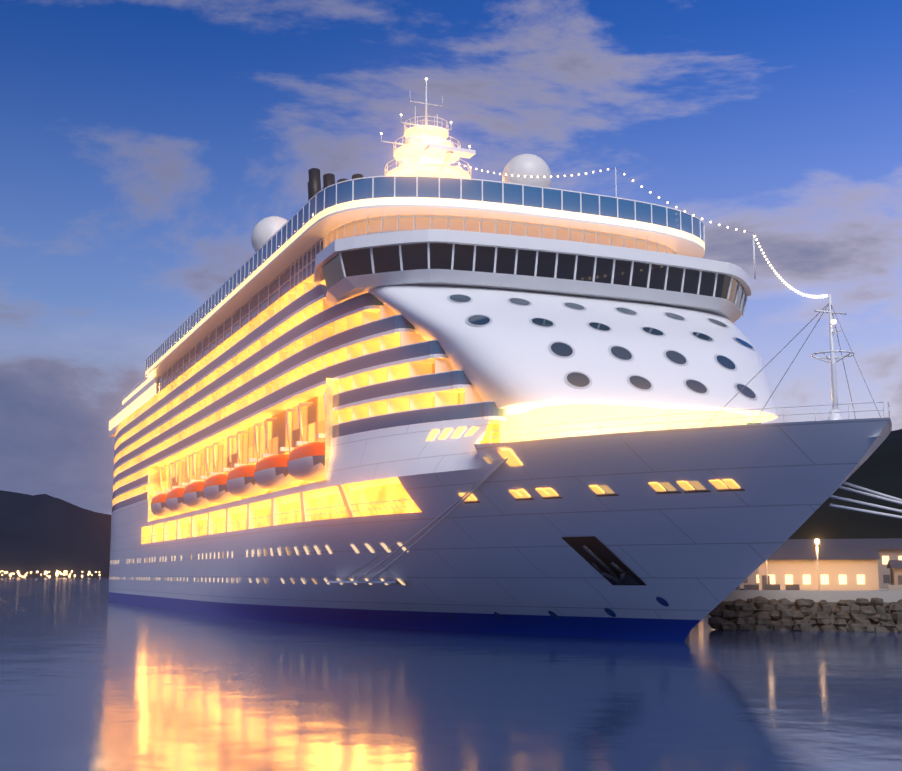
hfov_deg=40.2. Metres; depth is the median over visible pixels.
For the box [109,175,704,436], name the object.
decks
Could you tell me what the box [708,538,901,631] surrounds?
quay
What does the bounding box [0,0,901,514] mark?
sky
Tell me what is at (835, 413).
bow gear
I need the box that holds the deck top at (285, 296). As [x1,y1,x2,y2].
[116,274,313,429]
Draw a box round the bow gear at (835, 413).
[175,157,901,580]
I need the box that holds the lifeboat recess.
[148,378,499,521]
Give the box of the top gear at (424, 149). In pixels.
[251,78,755,278]
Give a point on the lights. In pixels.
(60, 573)
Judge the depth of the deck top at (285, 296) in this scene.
153.68 m
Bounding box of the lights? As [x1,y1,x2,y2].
[0,570,99,577]
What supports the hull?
in the water
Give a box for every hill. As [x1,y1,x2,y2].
[0,490,110,577]
[740,429,901,589]
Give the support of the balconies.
on the hull
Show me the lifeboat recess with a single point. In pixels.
(332, 386)
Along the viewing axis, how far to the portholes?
104.08 m
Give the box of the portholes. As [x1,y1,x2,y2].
[447,294,757,399]
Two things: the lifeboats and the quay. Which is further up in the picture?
the lifeboats
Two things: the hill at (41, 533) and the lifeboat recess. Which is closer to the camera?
the lifeboat recess
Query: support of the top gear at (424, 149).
on the decks at (368, 206)
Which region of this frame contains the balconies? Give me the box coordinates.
[112,276,760,511]
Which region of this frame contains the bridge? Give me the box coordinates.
[314,229,750,323]
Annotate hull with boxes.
[108,417,891,641]
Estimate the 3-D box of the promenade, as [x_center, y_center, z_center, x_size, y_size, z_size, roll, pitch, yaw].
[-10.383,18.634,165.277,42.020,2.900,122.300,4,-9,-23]
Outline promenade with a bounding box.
[141,477,421,543]
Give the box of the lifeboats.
[151,391,325,516]
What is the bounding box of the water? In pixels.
[0,578,901,770]

